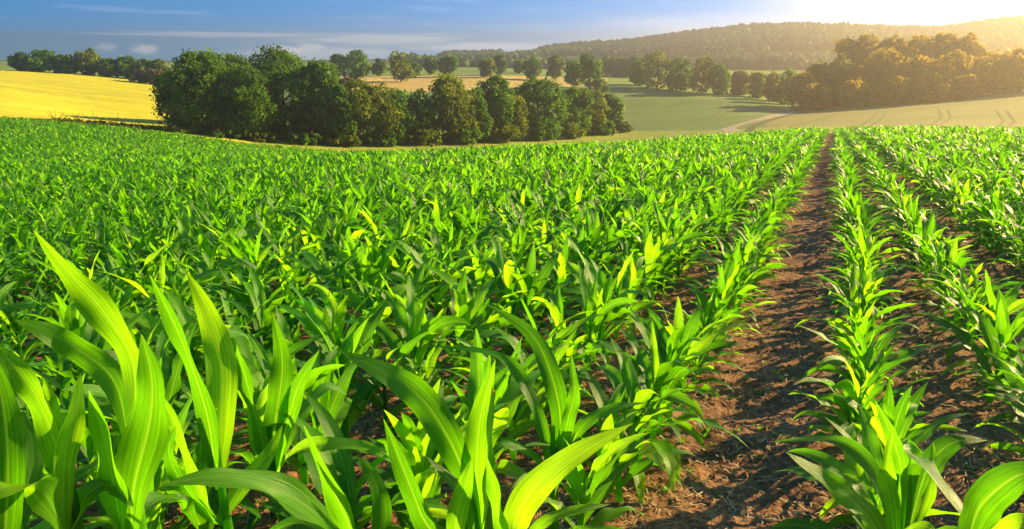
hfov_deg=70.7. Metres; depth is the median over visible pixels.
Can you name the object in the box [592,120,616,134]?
hedge bush
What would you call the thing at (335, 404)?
maize plant
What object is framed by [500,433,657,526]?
maize plant
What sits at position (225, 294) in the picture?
maize plant
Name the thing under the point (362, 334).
maize plant
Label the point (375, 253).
maize plant
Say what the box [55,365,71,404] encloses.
maize plant
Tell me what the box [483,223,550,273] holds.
maize plant
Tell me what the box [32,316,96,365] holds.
maize plant
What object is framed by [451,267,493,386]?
maize plant
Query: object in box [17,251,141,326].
maize plant
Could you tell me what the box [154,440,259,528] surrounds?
maize plant
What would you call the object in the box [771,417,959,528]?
maize plant
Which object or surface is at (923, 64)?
wood tree
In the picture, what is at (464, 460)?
maize plant
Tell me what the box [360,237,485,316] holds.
maize plant
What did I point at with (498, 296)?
maize plant
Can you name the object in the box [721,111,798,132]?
path
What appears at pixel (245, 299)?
maize plant
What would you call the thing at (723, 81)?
field tree
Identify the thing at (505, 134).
hedge bush
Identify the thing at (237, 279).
maize plant
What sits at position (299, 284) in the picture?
maize plant
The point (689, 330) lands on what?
maize plant
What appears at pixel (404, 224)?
maize plant
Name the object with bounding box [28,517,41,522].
maize plant
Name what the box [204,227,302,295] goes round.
maize plant
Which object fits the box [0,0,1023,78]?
sky
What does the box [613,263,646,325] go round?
maize plant
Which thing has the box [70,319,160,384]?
maize plant
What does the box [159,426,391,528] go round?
maize plant
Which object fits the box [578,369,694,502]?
maize plant
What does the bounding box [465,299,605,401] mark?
maize plant
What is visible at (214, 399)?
maize plant
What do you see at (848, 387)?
maize plant
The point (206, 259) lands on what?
maize plant
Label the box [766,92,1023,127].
ochre field
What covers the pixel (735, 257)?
maize plant
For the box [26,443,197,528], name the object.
maize plant
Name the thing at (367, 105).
hedge tree
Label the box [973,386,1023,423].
maize plant
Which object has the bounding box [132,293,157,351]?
maize plant
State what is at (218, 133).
hedge bush
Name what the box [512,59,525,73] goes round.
field tree
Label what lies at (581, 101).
hedge tree
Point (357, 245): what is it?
maize plant
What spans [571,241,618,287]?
maize plant
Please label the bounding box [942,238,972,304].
maize plant
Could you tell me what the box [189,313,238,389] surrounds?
maize plant
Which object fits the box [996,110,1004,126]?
wheel track
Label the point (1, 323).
maize plant
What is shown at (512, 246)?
maize plant
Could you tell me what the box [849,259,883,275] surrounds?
maize plant
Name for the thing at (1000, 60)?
wood tree
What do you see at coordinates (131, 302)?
maize plant
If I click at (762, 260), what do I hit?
maize plant
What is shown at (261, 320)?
maize plant
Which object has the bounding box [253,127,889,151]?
verge
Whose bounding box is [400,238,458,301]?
maize plant
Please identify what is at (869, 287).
maize plant
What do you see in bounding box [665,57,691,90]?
field tree
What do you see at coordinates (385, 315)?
maize plant
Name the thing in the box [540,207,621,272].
maize plant
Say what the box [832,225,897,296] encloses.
maize plant
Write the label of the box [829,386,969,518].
maize plant
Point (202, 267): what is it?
maize plant
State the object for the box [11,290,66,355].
maize plant
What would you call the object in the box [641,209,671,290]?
maize plant
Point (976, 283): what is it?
maize plant
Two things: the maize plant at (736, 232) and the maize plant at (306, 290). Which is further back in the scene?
the maize plant at (736, 232)
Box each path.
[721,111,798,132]
[744,115,791,131]
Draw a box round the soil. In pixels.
[0,136,1023,528]
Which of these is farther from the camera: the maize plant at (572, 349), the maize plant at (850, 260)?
the maize plant at (850, 260)
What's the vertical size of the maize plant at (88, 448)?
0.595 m
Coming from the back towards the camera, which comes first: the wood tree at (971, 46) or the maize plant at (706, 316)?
the wood tree at (971, 46)
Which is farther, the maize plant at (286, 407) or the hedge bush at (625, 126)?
the hedge bush at (625, 126)
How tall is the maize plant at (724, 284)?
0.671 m
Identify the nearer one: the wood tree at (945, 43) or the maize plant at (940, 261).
the maize plant at (940, 261)
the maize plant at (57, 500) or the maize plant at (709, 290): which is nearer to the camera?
the maize plant at (57, 500)
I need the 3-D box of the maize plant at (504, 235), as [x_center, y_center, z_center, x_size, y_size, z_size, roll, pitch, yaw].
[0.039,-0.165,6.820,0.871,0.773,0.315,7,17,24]
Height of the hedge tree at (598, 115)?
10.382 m
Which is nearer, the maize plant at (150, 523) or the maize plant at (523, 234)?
the maize plant at (150, 523)
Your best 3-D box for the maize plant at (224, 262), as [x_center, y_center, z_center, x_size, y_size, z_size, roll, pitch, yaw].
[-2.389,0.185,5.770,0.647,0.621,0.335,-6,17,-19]
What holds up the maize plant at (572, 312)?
on the soil
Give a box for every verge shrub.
[39,110,70,121]
[61,112,91,124]
[86,113,112,124]
[103,112,126,127]
[119,117,149,128]
[145,119,167,130]
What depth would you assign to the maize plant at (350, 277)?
6.42 m
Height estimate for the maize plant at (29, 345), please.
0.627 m
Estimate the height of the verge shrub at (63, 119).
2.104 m
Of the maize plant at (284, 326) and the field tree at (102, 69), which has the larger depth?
the field tree at (102, 69)
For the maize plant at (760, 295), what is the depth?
5.60 m
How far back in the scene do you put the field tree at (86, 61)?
216.42 m
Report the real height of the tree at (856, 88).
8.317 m
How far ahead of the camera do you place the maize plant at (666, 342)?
3.62 m
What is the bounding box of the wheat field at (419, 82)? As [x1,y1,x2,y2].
[329,75,607,90]
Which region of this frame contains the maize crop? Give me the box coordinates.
[0,115,1023,528]
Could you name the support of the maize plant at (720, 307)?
on the soil
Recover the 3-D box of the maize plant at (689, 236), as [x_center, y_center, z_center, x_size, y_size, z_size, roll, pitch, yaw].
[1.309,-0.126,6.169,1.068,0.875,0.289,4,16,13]
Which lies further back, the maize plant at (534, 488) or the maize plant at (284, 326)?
the maize plant at (284, 326)
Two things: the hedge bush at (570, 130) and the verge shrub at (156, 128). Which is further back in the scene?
the hedge bush at (570, 130)
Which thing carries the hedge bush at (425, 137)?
on the verge
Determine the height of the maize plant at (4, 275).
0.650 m
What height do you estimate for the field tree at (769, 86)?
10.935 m
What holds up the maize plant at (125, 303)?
on the soil
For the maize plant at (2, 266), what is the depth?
5.87 m
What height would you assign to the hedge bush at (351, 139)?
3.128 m
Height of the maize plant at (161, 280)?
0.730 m
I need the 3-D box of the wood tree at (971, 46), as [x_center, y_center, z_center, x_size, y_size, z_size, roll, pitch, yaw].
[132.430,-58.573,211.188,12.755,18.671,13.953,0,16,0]
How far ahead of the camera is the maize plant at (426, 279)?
5.18 m
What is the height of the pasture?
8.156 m
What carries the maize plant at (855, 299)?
on the soil
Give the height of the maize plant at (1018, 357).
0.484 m
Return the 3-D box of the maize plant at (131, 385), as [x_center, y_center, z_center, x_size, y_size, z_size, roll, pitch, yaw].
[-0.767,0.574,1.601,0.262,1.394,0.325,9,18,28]
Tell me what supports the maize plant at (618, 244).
on the soil
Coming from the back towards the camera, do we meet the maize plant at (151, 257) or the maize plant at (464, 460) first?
the maize plant at (151, 257)
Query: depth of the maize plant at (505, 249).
6.36 m
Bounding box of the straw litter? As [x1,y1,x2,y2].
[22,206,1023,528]
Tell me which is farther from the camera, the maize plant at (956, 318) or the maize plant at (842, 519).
the maize plant at (956, 318)
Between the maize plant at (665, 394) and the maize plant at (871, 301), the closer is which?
the maize plant at (665, 394)
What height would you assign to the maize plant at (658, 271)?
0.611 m
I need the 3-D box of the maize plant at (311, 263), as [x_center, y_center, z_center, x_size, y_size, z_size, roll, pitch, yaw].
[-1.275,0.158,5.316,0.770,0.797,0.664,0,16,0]
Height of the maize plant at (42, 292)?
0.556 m
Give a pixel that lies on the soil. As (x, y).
(808, 250)
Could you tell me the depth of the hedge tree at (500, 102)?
132.87 m
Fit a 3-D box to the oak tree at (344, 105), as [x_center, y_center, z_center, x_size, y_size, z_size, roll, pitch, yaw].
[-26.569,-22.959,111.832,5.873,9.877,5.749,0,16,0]
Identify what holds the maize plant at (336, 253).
on the soil
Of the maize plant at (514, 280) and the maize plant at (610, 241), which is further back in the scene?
the maize plant at (610, 241)
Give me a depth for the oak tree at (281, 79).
109.52 m
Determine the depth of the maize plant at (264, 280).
5.03 m
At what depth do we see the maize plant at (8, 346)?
3.57 m
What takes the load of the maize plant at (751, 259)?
on the soil
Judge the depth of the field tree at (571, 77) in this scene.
258.71 m
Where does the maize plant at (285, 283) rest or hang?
on the soil
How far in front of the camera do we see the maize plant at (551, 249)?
7.15 m
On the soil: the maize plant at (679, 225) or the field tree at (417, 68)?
the maize plant at (679, 225)
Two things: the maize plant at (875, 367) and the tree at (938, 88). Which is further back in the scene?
the tree at (938, 88)
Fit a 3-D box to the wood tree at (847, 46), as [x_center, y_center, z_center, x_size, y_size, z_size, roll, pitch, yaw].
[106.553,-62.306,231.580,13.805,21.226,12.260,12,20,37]
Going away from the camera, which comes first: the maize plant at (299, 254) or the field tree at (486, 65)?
the maize plant at (299, 254)
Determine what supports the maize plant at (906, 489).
on the soil
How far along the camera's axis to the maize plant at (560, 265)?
5.47 m
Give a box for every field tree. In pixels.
[7,50,33,70]
[22,49,56,71]
[50,53,77,73]
[71,47,101,75]
[94,57,121,76]
[112,55,138,78]
[128,58,162,75]
[145,58,171,71]
[328,53,344,75]
[337,49,371,78]
[369,58,386,76]
[387,49,415,81]
[411,62,423,77]
[422,57,437,74]
[435,54,459,74]
[478,57,497,77]
[493,53,508,74]
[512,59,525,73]
[521,55,542,78]
[546,54,564,78]
[563,58,581,86]
[576,53,602,90]
[628,59,651,85]
[638,49,679,88]
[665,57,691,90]
[686,55,716,92]
[706,64,730,94]
[729,70,749,94]
[745,71,767,97]
[761,71,781,101]
[773,68,797,104]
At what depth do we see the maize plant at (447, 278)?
4.58 m
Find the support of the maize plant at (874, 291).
on the soil
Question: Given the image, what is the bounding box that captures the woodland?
[405,15,1023,69]
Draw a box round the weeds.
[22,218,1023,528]
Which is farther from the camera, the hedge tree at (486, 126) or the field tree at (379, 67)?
the field tree at (379, 67)
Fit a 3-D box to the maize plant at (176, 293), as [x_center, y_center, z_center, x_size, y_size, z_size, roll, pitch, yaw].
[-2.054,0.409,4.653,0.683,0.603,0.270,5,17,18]
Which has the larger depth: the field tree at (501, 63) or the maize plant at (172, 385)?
the field tree at (501, 63)
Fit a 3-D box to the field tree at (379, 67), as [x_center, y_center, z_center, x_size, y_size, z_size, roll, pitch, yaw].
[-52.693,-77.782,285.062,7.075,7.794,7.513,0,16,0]
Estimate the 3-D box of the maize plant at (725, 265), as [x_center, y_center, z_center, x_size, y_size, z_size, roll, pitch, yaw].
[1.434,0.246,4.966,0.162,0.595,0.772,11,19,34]
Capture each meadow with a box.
[0,61,807,78]
[608,77,1023,108]
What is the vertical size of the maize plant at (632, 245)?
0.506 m
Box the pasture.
[0,68,126,77]
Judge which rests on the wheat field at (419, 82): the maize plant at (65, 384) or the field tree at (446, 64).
the field tree at (446, 64)
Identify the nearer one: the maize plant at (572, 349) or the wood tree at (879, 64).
the maize plant at (572, 349)
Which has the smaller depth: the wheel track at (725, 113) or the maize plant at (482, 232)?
the maize plant at (482, 232)
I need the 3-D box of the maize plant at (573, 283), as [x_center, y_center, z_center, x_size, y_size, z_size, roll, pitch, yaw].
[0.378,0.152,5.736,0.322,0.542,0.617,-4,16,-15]
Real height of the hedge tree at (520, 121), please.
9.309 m
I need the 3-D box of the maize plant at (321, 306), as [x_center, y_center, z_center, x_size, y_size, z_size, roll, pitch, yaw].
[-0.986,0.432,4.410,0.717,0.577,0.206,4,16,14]
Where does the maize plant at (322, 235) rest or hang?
on the soil
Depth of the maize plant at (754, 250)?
6.47 m
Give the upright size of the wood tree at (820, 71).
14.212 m
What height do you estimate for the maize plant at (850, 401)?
0.464 m
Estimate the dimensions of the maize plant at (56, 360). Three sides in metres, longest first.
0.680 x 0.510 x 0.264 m
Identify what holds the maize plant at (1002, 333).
on the soil
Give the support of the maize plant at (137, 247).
on the soil
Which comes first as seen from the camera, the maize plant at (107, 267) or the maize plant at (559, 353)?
the maize plant at (559, 353)
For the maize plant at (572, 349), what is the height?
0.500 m
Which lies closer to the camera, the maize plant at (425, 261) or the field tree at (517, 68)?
the maize plant at (425, 261)
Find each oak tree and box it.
[149,47,234,133]
[199,52,253,93]
[208,65,280,138]
[237,43,323,139]
[285,58,354,143]
[324,84,357,145]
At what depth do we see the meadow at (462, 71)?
372.32 m
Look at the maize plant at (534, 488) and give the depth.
1.64 m
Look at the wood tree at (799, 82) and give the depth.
205.17 m
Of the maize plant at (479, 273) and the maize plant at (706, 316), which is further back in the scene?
the maize plant at (479, 273)
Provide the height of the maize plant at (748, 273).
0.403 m
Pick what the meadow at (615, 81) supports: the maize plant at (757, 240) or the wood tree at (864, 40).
the wood tree at (864, 40)
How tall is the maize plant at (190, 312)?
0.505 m
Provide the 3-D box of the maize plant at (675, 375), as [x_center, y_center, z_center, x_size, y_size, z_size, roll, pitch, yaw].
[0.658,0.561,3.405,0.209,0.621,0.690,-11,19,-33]
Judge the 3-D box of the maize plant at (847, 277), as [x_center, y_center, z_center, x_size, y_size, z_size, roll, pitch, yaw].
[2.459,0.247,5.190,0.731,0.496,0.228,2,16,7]
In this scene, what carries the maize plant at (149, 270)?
on the soil
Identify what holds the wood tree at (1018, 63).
on the meadow at (615, 81)
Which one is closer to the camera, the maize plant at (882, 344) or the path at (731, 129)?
the maize plant at (882, 344)
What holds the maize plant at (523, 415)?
on the soil
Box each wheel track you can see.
[714,103,730,121]
[857,113,877,126]
[929,110,942,125]
[937,110,951,125]
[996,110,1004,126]
[1005,110,1015,128]
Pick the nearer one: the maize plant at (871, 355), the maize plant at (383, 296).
the maize plant at (871, 355)
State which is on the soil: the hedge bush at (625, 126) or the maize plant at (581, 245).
the maize plant at (581, 245)
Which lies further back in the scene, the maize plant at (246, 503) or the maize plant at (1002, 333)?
the maize plant at (1002, 333)
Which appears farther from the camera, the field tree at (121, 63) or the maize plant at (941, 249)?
the field tree at (121, 63)
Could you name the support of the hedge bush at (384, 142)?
on the verge
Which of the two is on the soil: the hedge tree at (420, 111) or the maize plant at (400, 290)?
the maize plant at (400, 290)
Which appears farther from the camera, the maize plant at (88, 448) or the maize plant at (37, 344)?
the maize plant at (37, 344)
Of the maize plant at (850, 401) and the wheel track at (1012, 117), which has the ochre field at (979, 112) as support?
the wheel track at (1012, 117)
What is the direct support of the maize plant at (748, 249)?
on the soil
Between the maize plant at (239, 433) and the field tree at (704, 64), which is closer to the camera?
the maize plant at (239, 433)
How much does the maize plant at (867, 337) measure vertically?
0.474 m
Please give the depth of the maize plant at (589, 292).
4.17 m
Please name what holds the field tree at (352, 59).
on the wheat field at (419, 82)
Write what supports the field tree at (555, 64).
on the wheat field at (419, 82)
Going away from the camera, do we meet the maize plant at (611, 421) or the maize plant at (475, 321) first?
the maize plant at (611, 421)
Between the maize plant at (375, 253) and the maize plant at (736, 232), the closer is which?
the maize plant at (375, 253)
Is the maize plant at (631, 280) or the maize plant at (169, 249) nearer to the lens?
the maize plant at (631, 280)
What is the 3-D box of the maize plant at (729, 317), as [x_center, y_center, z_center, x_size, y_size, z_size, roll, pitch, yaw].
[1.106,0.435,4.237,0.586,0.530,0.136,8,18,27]
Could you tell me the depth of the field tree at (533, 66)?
287.50 m
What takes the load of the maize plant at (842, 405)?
on the soil
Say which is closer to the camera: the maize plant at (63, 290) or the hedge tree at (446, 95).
the maize plant at (63, 290)
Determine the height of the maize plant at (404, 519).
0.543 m
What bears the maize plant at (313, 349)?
on the soil
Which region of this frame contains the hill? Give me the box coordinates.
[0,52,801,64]
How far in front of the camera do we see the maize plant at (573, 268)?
4.66 m
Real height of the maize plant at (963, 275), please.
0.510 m
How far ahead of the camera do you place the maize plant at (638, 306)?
5.00 m
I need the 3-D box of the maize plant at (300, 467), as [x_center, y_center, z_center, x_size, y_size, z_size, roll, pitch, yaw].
[-0.930,0.665,3.017,0.779,0.733,0.417,13,20,38]
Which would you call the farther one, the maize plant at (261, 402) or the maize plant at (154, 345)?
the maize plant at (154, 345)
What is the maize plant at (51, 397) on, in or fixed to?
on the soil
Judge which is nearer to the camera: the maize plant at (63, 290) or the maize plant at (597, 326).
the maize plant at (597, 326)
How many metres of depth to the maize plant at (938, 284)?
5.37 m
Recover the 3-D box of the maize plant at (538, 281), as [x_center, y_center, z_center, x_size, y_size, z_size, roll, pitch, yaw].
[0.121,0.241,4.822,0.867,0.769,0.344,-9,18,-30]
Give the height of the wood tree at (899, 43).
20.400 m
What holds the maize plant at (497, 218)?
on the soil
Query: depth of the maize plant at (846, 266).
6.11 m
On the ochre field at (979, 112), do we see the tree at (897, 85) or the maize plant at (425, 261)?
the tree at (897, 85)
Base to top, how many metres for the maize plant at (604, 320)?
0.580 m
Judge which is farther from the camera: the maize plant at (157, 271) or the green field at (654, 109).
the green field at (654, 109)
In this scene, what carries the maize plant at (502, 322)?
on the soil
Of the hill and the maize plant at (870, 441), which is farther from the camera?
the hill
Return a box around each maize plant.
[0,260,20,300]
[0,264,9,303]
[0,281,16,340]
[0,283,33,350]
[0,288,16,337]
[0,291,65,361]
[0,292,38,361]
[0,331,40,372]
[0,346,133,528]
[0,364,43,528]
[3,333,63,396]
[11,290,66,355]
[13,391,33,426]
[14,230,198,528]
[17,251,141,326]
[18,282,68,322]
[18,287,107,368]
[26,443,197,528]
[27,453,116,525]
[28,281,155,342]
[28,302,156,422]
[28,319,237,457]
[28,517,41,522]
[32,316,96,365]
[33,345,96,398]
[34,381,203,528]
[41,275,104,320]
[41,370,85,479]
[54,292,94,384]
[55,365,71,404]
[61,395,121,528]
[62,333,113,428]
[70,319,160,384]
[82,229,161,298]
[83,232,187,295]
[84,243,183,327]
[84,394,196,514]
[87,268,103,281]
[92,276,131,311]
[95,260,150,312]
[96,277,137,341]
[100,253,228,347]
[100,278,191,331]
[107,254,126,302]
[117,248,175,310]
[119,304,239,398]
[124,261,180,313]
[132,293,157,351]
[135,252,228,313]
[140,268,214,311]
[147,286,251,380]
[147,518,158,527]
[149,288,175,348]
[150,272,282,528]
[150,283,222,355]
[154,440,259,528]
[159,244,212,304]
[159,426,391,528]
[166,251,242,317]
[168,371,255,445]
[170,247,242,308]
[172,388,255,450]
[177,297,249,328]
[180,219,235,284]
[181,267,282,331]
[184,222,275,284]
[185,243,237,292]
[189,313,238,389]
[189,422,261,528]
[197,317,327,421]
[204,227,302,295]
[206,262,347,346]
[207,255,318,312]
[214,277,317,354]
[218,281,247,324]
[220,294,272,337]
[222,261,269,333]
[225,254,285,319]
[228,313,390,521]
[230,259,244,315]
[233,371,278,528]
[235,265,303,360]
[236,330,377,484]
[251,236,317,291]
[254,300,418,460]
[256,392,447,528]
[261,306,299,367]
[266,238,290,304]
[273,284,410,403]
[275,236,318,324]
[282,277,308,341]
[284,239,385,323]
[287,280,369,382]
[296,216,343,260]
[299,212,356,264]
[300,291,395,360]
[301,251,319,309]
[303,346,374,493]
[306,252,331,303]
[308,235,317,258]
[309,259,341,304]
[316,233,366,300]
[322,227,430,315]
[322,272,426,347]
[327,215,363,280]
[329,233,384,288]
[329,262,353,308]
[330,234,406,270]
[334,331,445,436]
[339,351,495,528]
[344,285,391,350]
[346,236,387,300]
[346,272,448,351]
[349,240,397,279]
[352,436,447,528]
[355,378,508,528]
[357,247,438,284]
[358,255,438,335]
[358,338,448,423]
[359,215,427,274]
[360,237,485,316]
[362,275,473,426]
[364,235,394,302]
[378,221,434,276]
[380,243,446,296]
[381,206,419,282]
[384,262,424,335]
[390,381,447,527]
[395,294,464,405]
[395,367,511,471]
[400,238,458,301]
[409,353,548,461]
[411,224,490,289]
[414,313,500,389]
[415,224,475,305]
[421,217,494,256]
[422,264,545,339]
[424,231,467,303]
[424,253,494,307]
[425,218,489,260]
[426,304,645,528]
[434,244,471,314]
[434,333,600,439]
[438,205,505,257]
[442,222,501,274]
[446,283,527,353]
[449,244,480,289]
[450,335,584,460]
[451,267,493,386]
[457,239,552,301]
[459,326,592,418]
[465,241,503,295]
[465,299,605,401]
[467,329,546,528]
[469,245,522,296]
[480,241,531,298]
[481,289,516,355]
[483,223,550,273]
[484,234,537,352]
[484,243,575,353]
[485,208,553,267]
[485,237,515,300]
[486,424,630,528]
[492,276,552,329]
[492,282,533,352]
[499,228,549,283]
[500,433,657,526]
[505,212,531,271]
[512,328,577,434]
[524,312,608,401]
[525,205,568,271]
[525,383,638,521]
[531,286,584,384]
[532,259,548,330]
[534,232,582,318]
[536,258,577,308]
[538,263,581,315]
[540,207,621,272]
[544,220,566,256]
[545,260,638,382]
[547,224,606,295]
[560,251,661,338]
[562,233,650,340]
[563,225,640,274]
[563,276,640,344]
[566,261,582,296]
[569,286,612,359]
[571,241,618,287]
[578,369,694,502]
[580,210,599,270]
[589,308,706,451]
[590,208,631,273]
[591,324,748,474]
[593,336,691,505]
[595,258,662,316]
[596,265,619,325]
[599,237,632,275]
[605,236,639,271]
[606,198,722,291]
[609,236,657,312]
[609,365,682,488]
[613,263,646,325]
[615,236,685,298]
[622,255,645,339]
[631,208,708,275]
[635,213,707,273]
[636,340,723,427]
[637,320,742,390]
[639,308,719,428]
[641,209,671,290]
[641,217,723,283]
[641,221,679,317]
[641,238,678,301]
[647,297,741,408]
[654,198,706,270]
[656,240,677,292]
[656,293,752,375]
[658,224,691,281]
[670,300,749,357]
[684,287,741,355]
[685,260,741,355]
[686,281,774,341]
[689,315,721,380]
[690,231,778,284]
[691,278,756,330]
[700,252,744,320]
[706,225,789,271]
[707,267,774,313]
[709,237,751,309]
[715,236,758,323]
[720,263,771,304]
[721,255,765,291]
[730,216,774,257]
[730,227,794,259]
[740,234,787,291]
[741,236,753,270]
[747,235,759,271]
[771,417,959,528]
[773,401,987,528]
[777,403,910,528]
[788,357,931,442]
[792,370,906,435]
[794,278,942,344]
[797,325,944,416]
[804,381,965,495]
[806,267,904,320]
[814,262,883,317]
[815,324,909,410]
[817,262,919,343]
[818,305,901,369]
[819,379,927,517]
[820,326,916,387]
[824,240,913,304]
[825,218,912,269]
[828,430,924,526]
[829,316,893,384]
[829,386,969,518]
[830,340,915,421]
[831,252,894,283]
[831,258,902,314]
[831,263,887,306]
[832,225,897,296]
[832,349,894,435]
[835,299,879,366]
[838,243,860,283]
[843,269,880,286]
[846,272,878,319]
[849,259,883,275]
[892,234,989,284]
[895,229,966,282]
[904,231,971,289]
[904,270,1002,325]
[905,461,1023,528]
[907,247,977,291]
[909,240,981,298]
[919,265,984,314]
[924,263,1023,339]
[927,256,1022,320]
[928,265,1023,334]
[929,288,1023,402]
[933,285,1023,382]
[934,265,959,310]
[939,280,1017,336]
[941,269,1023,367]
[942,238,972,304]
[953,336,1023,404]
[955,306,1023,358]
[967,338,1023,406]
[973,352,1023,440]
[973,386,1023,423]
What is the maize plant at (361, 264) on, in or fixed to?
on the soil
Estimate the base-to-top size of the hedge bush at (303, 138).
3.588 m
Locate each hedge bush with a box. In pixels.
[163,119,200,132]
[198,122,240,138]
[246,126,279,142]
[286,126,321,145]
[327,132,361,146]
[365,129,397,146]
[409,123,441,146]
[452,126,484,144]
[489,124,519,142]
[527,123,557,140]
[560,122,586,138]
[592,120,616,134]
[616,120,633,132]
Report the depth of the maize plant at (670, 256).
6.24 m
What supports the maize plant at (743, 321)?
on the soil
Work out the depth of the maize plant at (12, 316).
4.83 m
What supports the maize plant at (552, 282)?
on the soil
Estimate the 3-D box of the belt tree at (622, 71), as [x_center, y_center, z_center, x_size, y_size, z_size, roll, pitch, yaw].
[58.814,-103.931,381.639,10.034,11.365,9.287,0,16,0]
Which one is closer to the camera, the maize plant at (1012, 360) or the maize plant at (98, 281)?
the maize plant at (1012, 360)
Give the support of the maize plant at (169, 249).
on the soil
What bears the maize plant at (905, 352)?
on the soil
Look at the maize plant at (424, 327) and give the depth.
3.93 m
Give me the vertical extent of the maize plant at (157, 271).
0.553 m
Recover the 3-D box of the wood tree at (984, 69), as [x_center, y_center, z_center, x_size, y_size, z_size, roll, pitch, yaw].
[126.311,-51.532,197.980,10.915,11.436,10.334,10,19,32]
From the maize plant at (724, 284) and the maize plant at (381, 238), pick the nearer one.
the maize plant at (724, 284)
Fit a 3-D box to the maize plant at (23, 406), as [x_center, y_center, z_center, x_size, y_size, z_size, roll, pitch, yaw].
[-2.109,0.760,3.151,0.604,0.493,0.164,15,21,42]
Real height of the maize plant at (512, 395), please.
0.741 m
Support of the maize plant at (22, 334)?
on the soil
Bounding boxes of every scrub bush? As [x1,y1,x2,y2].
[128,68,148,82]
[144,68,162,84]
[338,77,352,84]
[593,78,609,92]
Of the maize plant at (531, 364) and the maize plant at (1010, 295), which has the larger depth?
the maize plant at (1010, 295)
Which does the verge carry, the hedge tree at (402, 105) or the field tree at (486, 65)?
the hedge tree at (402, 105)
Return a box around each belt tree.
[600,55,612,76]
[607,57,621,76]
[615,57,629,76]
[624,55,638,76]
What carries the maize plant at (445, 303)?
on the soil
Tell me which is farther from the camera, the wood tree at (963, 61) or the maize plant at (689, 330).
the wood tree at (963, 61)
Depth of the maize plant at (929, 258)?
5.91 m
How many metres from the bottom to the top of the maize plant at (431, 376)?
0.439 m
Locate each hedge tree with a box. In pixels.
[343,78,403,144]
[375,87,419,144]
[400,88,442,143]
[416,72,482,143]
[455,87,494,141]
[474,74,516,140]
[499,94,528,141]
[511,75,572,140]
[554,85,593,136]
[579,89,610,134]
[597,93,624,128]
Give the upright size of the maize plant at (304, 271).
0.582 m
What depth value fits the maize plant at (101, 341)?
3.62 m
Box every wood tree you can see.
[787,70,817,110]
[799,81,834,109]
[805,60,841,106]
[826,53,857,106]
[831,35,863,80]
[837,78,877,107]
[844,33,879,95]
[859,46,904,103]
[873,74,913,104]
[878,33,918,76]
[889,54,939,102]
[898,34,940,89]
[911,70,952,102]
[927,32,962,72]
[936,49,977,98]
[948,31,987,72]
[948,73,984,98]
[956,55,996,95]
[978,49,1015,93]
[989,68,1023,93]
[997,46,1023,89]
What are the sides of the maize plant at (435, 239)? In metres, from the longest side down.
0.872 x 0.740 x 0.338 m
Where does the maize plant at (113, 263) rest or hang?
on the soil
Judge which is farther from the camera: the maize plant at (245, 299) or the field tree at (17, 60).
the field tree at (17, 60)
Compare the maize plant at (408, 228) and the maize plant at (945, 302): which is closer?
the maize plant at (945, 302)
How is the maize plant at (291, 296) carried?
on the soil
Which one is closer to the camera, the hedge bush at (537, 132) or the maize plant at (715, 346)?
the maize plant at (715, 346)
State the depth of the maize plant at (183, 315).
4.03 m
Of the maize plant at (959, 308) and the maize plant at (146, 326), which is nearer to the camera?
the maize plant at (146, 326)
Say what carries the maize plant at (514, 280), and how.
on the soil
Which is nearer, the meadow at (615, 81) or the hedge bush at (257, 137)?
the hedge bush at (257, 137)
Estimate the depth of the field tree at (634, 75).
284.21 m
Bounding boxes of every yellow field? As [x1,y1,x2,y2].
[0,70,249,138]
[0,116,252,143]
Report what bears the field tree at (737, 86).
on the meadow at (615, 81)
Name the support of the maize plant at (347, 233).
on the soil
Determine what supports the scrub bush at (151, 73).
on the yellow field at (35, 95)
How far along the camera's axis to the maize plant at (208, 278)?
5.46 m
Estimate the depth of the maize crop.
12.24 m
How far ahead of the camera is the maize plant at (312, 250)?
6.48 m
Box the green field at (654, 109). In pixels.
[264,85,767,142]
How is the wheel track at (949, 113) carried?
on the ochre field at (979, 112)
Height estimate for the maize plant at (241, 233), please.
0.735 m
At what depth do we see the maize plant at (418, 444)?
2.42 m
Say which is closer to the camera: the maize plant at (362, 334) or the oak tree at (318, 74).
the maize plant at (362, 334)
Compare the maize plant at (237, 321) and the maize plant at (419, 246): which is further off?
the maize plant at (419, 246)
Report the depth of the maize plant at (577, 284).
5.87 m
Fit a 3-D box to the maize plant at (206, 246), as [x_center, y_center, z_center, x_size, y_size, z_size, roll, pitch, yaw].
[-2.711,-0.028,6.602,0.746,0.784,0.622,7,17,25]
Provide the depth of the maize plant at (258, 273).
5.25 m
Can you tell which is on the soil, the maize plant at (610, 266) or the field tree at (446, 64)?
the maize plant at (610, 266)
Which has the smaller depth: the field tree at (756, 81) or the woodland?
the field tree at (756, 81)
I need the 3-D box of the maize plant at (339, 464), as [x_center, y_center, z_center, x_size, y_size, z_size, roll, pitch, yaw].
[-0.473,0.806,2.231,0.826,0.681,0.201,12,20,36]
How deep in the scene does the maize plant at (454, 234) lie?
6.93 m
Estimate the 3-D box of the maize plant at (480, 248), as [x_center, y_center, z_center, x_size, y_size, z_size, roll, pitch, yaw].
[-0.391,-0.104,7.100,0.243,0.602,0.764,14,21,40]
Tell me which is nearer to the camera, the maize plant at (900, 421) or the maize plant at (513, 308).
the maize plant at (900, 421)

